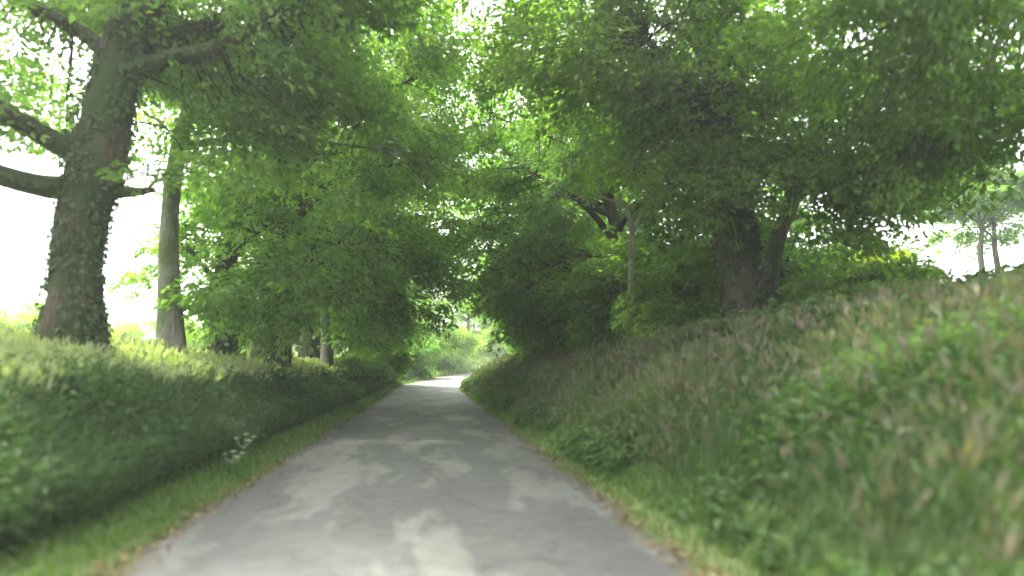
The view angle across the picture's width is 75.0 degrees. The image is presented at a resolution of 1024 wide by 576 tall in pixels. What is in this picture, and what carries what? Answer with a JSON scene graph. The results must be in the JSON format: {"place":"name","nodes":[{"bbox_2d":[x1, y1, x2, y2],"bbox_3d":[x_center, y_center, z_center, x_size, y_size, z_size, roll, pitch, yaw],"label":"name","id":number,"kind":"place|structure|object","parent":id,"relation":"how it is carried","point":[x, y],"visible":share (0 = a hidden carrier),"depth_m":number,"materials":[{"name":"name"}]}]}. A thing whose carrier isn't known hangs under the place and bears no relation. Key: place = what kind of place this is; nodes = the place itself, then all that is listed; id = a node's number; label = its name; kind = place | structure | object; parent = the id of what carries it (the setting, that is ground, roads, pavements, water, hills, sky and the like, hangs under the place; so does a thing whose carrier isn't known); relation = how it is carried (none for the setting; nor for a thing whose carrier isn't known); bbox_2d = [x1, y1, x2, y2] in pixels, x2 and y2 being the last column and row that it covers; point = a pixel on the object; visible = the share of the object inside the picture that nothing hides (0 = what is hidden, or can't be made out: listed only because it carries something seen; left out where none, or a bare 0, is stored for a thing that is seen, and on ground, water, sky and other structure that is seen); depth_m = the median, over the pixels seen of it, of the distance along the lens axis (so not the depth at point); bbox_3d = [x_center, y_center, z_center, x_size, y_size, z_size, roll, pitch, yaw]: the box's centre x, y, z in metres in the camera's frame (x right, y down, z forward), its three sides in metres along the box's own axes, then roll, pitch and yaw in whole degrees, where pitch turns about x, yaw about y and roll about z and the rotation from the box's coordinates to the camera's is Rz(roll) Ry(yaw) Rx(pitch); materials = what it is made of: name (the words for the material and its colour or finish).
{"place":"outdoors","nodes":[
{"label":"outdoors","id":0,"kind":"place"},
{"bbox_2d":[115,372,697,575],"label":"road","id":1,"kind":"structure","parent":0,"point":[441,476],"depth_m":5.41,"materials":[{"name":"grey asphalt"}]},
{"bbox_2d":[74,384,729,575],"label":"leaf litter","id":2,"kind":"object","parent":1,"relation":"on","point":[140,550],"visible":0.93,"depth_m":5.11,"materials":[{"name":"brown plant"}]},
{"bbox_2d":[0,345,1023,575],"bbox_3d":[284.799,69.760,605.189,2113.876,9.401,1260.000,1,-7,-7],"label":"ground","id":3,"kind":"structure","parent":0,"point":[711,561],"depth_m":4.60,"materials":[{"name":"green plant"}]},
{"bbox_2d":[0,300,42,330],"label":"hedge bush","id":4,"kind":"object","parent":3,"relation":"on","point":[26,318],"visible":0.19,"depth_m":36.88,"materials":[{"name":"green plant"}]},
{"bbox_2d":[107,317,151,342],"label":"hedge bush","id":5,"kind":"object","parent":3,"relation":"on","point":[136,330],"visible":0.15,"depth_m":39.50,"materials":[{"name":"green plant"}]},
{"bbox_2d":[119,318,210,348],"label":"hedge bush","id":6,"kind":"object","parent":3,"relation":"on","point":[144,323],"visible":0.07,"depth_m":42.83,"materials":[{"name":"green plant"}]},
{"bbox_2d":[145,279,258,353],"bbox_3d":[-8.729,1.025,20.608,3.337,3.288,4.231,-2,-7,16],"label":"shrub","id":7,"kind":"object","parent":3,"relation":"on","point":[199,328],"visible":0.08,"depth_m":19.50,"materials":[{"name":"green plant"}]},
{"bbox_2d":[106,149,332,365],"bbox_3d":[-6.980,-0.661,16.349,3.629,6.121,4.717,-4,-8,33],"label":"hawthorn tree","id":8,"kind":"object","parent":3,"relation":"on","point":[184,234],"visible":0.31,"depth_m":16.13,"materials":[{"name":"green plant"}]},
{"bbox_2d":[0,319,445,421],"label":"bank top grass","id":9,"kind":"structure","parent":3,"relation":"on","point":[13,340],"depth_m":9.06,"materials":[{"name":"green plant"}]},
{"bbox_2d":[0,0,451,363],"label":"oak tree","id":10,"kind":"object","parent":3,"relation":"on","point":[133,54],"visible":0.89,"depth_m":10.06,"materials":[{"name":"green plant"}]},
{"bbox_2d":[0,349,456,563],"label":"lank grass","id":11,"kind":"structure","parent":3,"relation":"on","point":[175,402],"depth_m":6.14,"materials":[{"name":"green plant"}]},
{"bbox_2d":[223,450,243,471],"bbox_3d":[-3.031,1.909,7.198,0.262,0.302,0.205,1,-7,-7],"label":"cow parsley","id":12,"kind":"object","parent":3,"relation":"on","point":[232,458],"visible":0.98,"depth_m":7.22,"materials":[{"name":"white plant"}]},
{"bbox_2d":[235,433,255,466],"bbox_3d":[-3.140,1.913,7.794,0.248,0.422,0.221,1,-7,-7],"label":"cow parsley","id":13,"kind":"object","parent":3,"relation":"on","point":[243,447],"visible":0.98,"depth_m":7.82,"materials":[{"name":"white plant"}]},
{"bbox_2d":[1,0,499,357],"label":"ash tree","id":14,"kind":"object","parent":3,"relation":"on","point":[170,326],"visible":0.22,"depth_m":14.42,"materials":[{"name":"green plant"}]},
{"bbox_2d":[153,33,470,361],"bbox_3d":[-6.734,-3.770,24.039,10.992,13.875,11.432,4,-8,-30],"label":"ash tree","id":15,"kind":"object","parent":3,"relation":"on","point":[435,224],"visible":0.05,"depth_m":23.47,"materials":[{"name":"green plant"}]},
{"bbox_2d":[129,0,529,372],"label":"oak tree","id":16,"kind":"object","parent":3,"relation":"on","point":[340,273],"visible":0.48,"depth_m":16.30,"materials":[{"name":"green plant"}]},
{"bbox_2d":[204,121,460,367],"bbox_3d":[-8.196,-2.424,31.982,12.278,13.262,12.637,-4,-8,31],"label":"oak tree","id":17,"kind":"object","parent":3,"relation":"on","point":[314,344],"visible":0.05,"depth_m":28.86,"materials":[{"name":"green plant"}]},
{"bbox_2d":[313,354,370,377],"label":"shrub","id":18,"kind":"object","parent":3,"relation":"on","point":[344,360],"visible":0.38,"depth_m":27.86,"materials":[{"name":"green plant"}]},
{"bbox_2d":[246,152,459,357],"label":"oak tree","id":19,"kind":"object","parent":3,"relation":"on","point":[417,334],"visible":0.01,"depth_m":38.84,"materials":[{"name":"green plant"}]},
{"bbox_2d":[225,52,482,367],"bbox_3d":[-6.361,-2.815,25.703,10.113,12.944,10.518,-3,-7,21],"label":"ash tree","id":20,"kind":"object","parent":3,"relation":"on","point":[326,354],"visible":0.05,"depth_m":25.83,"materials":[{"name":"green plant"}]},
{"bbox_2d":[361,358,395,384],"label":"shrub","id":21,"kind":"object","parent":3,"relation":"on","point":[381,370],"visible":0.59,"depth_m":33.09,"materials":[{"name":"green plant"}]},
{"bbox_2d":[347,337,417,381],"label":"shrub","id":22,"kind":"object","parent":3,"relation":"on","point":[404,362],"visible":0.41,"depth_m":39.23,"materials":[{"name":"green plant"}]},
{"bbox_2d":[297,349,510,378],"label":"sunlit grass","id":23,"kind":"structure","parent":3,"relation":"on","point":[459,356],"depth_m":64.86,"materials":[{"name":"green plant"}]},
{"bbox_2d":[376,335,444,372],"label":"shrub","id":24,"kind":"object","parent":3,"relation":"on","point":[424,356],"visible":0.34,"depth_m":49.66,"materials":[{"name":"green plant"}]},
{"bbox_2d":[393,215,482,355],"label":"birch tree","id":25,"kind":"object","parent":3,"relation":"on","point":[464,340],"visible":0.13,"depth_m":60.95,"materials":[{"name":"green plant"}]},
{"bbox_2d":[445,331,489,355],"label":"shrub","id":26,"kind":"object","parent":3,"relation":"on","point":[476,351],"visible":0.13,"depth_m":68.78,"materials":[{"name":"green plant"}]},
{"bbox_2d":[431,241,509,347],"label":"birch tree","id":27,"kind":"object","parent":3,"relation":"on","point":[457,316],"visible":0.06,"depth_m":79.90,"materials":[{"name":"green plant"}]},
{"bbox_2d":[443,275,503,349],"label":"birch tree","id":28,"kind":"object","parent":3,"relation":"on","point":[479,325],"visible":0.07,"depth_m":87.63,"materials":[{"name":"green plant"}]},
{"bbox_2d":[462,330,490,347],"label":"shrub","id":29,"kind":"object","parent":3,"relation":"on","point":[474,332],"visible":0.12,"depth_m":78.50,"materials":[{"name":"green plant"}]},
{"bbox_2d":[464,320,507,349],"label":"birch tree","id":30,"kind":"object","parent":3,"relation":"on","point":[482,326],"depth_m":90.41,"materials":[{"name":"green plant"}]},
{"bbox_2d":[469,328,508,356],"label":"shrub","id":31,"kind":"object","parent":3,"relation":"on","point":[485,338],"visible":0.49,"depth_m":72.45,"materials":[{"name":"green plant"}]},
{"bbox_2d":[501,334,542,355],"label":"shrub","id":32,"kind":"object","parent":3,"relation":"on","point":[516,348],"visible":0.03,"depth_m":34.99,"materials":[{"name":"green plant"}]},
{"bbox_2d":[401,79,667,356],"bbox_3d":[0.952,-3.725,28.473,11.582,14.026,11.734,1,-7,-4],"label":"maple tree","id":33,"kind":"object","parent":3,"relation":"on","point":[516,286],"visible":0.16,"depth_m":26.18,"materials":[{"name":"green plant"}]},
{"bbox_2d":[516,334,557,364],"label":"shrub","id":34,"kind":"object","parent":3,"relation":"on","point":[551,344],"visible":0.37,"depth_m":29.25,"materials":[{"name":"green plant"}]},
{"bbox_2d":[446,121,669,334],"bbox_3d":[1.832,-2.513,33.529,12.637,12.084,12.278,4,-8,-27],"label":"oak tree","id":35,"kind":"object","parent":3,"relation":"on","point":[470,214],"visible":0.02,"depth_m":32.29,"materials":[{"name":"green plant"}]},
{"bbox_2d":[447,155,668,345],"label":"maple tree","id":36,"kind":"object","parent":3,"relation":"on","point":[489,264],"depth_m":41.51,"materials":[{"name":"green plant"}]},
{"bbox_2d":[547,301,602,349],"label":"shrub","id":37,"kind":"object","parent":3,"relation":"on","point":[567,337],"visible":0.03,"depth_m":23.82,"materials":[{"name":"green plant"}]},
{"bbox_2d":[408,0,801,346],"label":"maple tree","id":38,"kind":"object","parent":3,"relation":"on","point":[580,280],"visible":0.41,"depth_m":21.84,"materials":[{"name":"green plant"}]},
{"bbox_2d":[559,246,662,355],"bbox_3d":[3.233,0.612,19.821,3.613,3.502,4.156,-1,-7,6],"label":"shrub","id":39,"kind":"object","parent":3,"relation":"on","point":[588,326],"visible":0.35,"depth_m":19.02,"materials":[{"name":"green plant"}]},
{"bbox_2d":[533,66,701,340],"bbox_3d":[3.374,-2.155,17.824,5.898,8.344,4.999,1,-7,-7],"label":"hazel tree","id":40,"kind":"object","parent":3,"relation":"on","point":[564,165],"visible":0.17,"depth_m":17.60,"materials":[{"name":"green plant"}]},
{"bbox_2d":[610,232,720,345],"bbox_3d":[4.344,0.328,16.805,4.156,3.184,3.613,5,-9,-38],"label":"shrub","id":41,"kind":"object","parent":3,"relation":"on","point":[688,309],"visible":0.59,"depth_m":16.25,"materials":[{"name":"green plant"}]},
{"bbox_2d":[591,212,766,320],"bbox_3d":[5.070,-0.201,18.802,5.402,4.776,4.696,0,-7,-1],"label":"shrub","id":42,"kind":"object","parent":3,"relation":"on","point":[619,245],"visible":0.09,"depth_m":18.67,"materials":[{"name":"green plant"}]},
{"bbox_2d":[567,47,883,263],"bbox_3d":[6.724,-3.808,23.240,9.845,11.448,9.974,-1,-7,7],"label":"maple tree","id":43,"kind":"object","parent":3,"relation":"on","point":[621,207],"visible":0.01,"depth_m":23.60,"materials":[{"name":"green plant"}]},
{"bbox_2d":[434,0,1018,319],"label":"ash tree","id":44,"kind":"object","parent":3,"relation":"on","point":[735,167],"visible":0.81,"depth_m":12.32,"materials":[{"name":"green plant"}]},
{"bbox_2d":[460,290,1023,575],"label":"roadside weeds","id":45,"kind":"object","parent":3,"relation":"on","point":[590,448],"visible":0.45,"depth_m":4.85,"materials":[{"name":"green plant"}]},
{"bbox_2d":[655,178,873,308],"bbox_3d":[6.692,-0.685,17.822,5.419,4.776,6.234,-4,-8,29],"label":"shrub","id":46,"kind":"object","parent":3,"relation":"on","point":[800,266],"visible":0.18,"depth_m":16.34,"materials":[{"name":"green plant"}]},
{"bbox_2d":[510,261,1023,358],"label":"thicket undergrowth","id":47,"kind":"object","parent":3,"relation":"on","point":[988,273],"visible":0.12,"depth_m":9.88,"materials":[{"name":"green plant"}]},
{"bbox_2d":[639,0,1023,307],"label":"sycamore tree","id":48,"kind":"object","parent":3,"relation":"on","point":[775,249],"visible":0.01,"depth_m":14.47,"materials":[{"name":"green plant"}]},
{"bbox_2d":[679,0,1023,238],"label":"beech tree","id":49,"kind":"object","parent":3,"relation":"on","point":[916,32],"visible":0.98,"depth_m":9.18,"materials":[{"name":"green plant"}]},
{"bbox_2d":[783,225,942,271],"bbox_3d":[9.169,-0.211,19.940,6.234,3.502,5.419,-7,-10,44],"label":"shrub","id":50,"kind":"object","parent":3,"relation":"on","point":[915,248],"visible":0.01,"depth_m":18.49,"materials":[{"name":"green plant"}]},
{"bbox_2d":[776,253,953,305],"bbox_3d":[6.787,0.442,13.056,3.058,1.976,2.993,-3,-7,20],"label":"shrub","id":51,"kind":"object","parent":3,"relation":"on","point":[906,270],"visible":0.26,"depth_m":12.40,"materials":[{"name":"green plant"}]},
{"bbox_2d":[794,275,943,305],"bbox_3d":[6.143,0.491,11.461,2.447,1.383,2.394,3,-8,-26],"label":"shrub","id":52,"kind":"object","parent":3,"relation":"on","point":[857,289],"visible":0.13,"depth_m":11.21,"materials":[{"name":"green plant"}]},
{"bbox_2d":[847,249,913,270],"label":"shrub","id":53,"kind":"object","parent":3,"relation":"on","point":[907,254],"visible":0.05,"depth_m":17.44,"materials":[{"name":"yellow plant"}]},
{"bbox_2d":[922,152,1023,273],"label":"alder tree","id":54,"kind":"object","parent":3,"relation":"on","point":[1018,205],"visible":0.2,"depth_m":32.54,"materials":[{"name":"green plant"}]},
{"bbox_2d":[925,146,1023,274],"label":"alder tree","id":55,"kind":"object","parent":3,"relation":"on","point":[1006,236],"visible":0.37,"depth_m":31.24,"materials":[{"name":"green plant"}]},
{"bbox_2d":[0,0,1023,343],"label":"sky","id":56,"kind":"structure","parent":0,"point":[25,219],"materials":[{"name":"white"}]},
{"bbox_2d":[468,267,1023,575],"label":"bank grass","id":57,"kind":"structure","parent":0,"point":[922,460],"depth_m":4.55,"materials":[{"name":"green plant"}]},
{"bbox_2d":[899,427,963,434],"bbox_3d":[2.394,0.782,3.688,0.453,0.052,0.089,-3,-8,26],"label":"dead stick","id":58,"kind":"object","parent":57,"relation":"on","point":[923,429],"visible":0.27,"depth_m":3.70,"materials":[{"name":"brown wood"}]}
]}

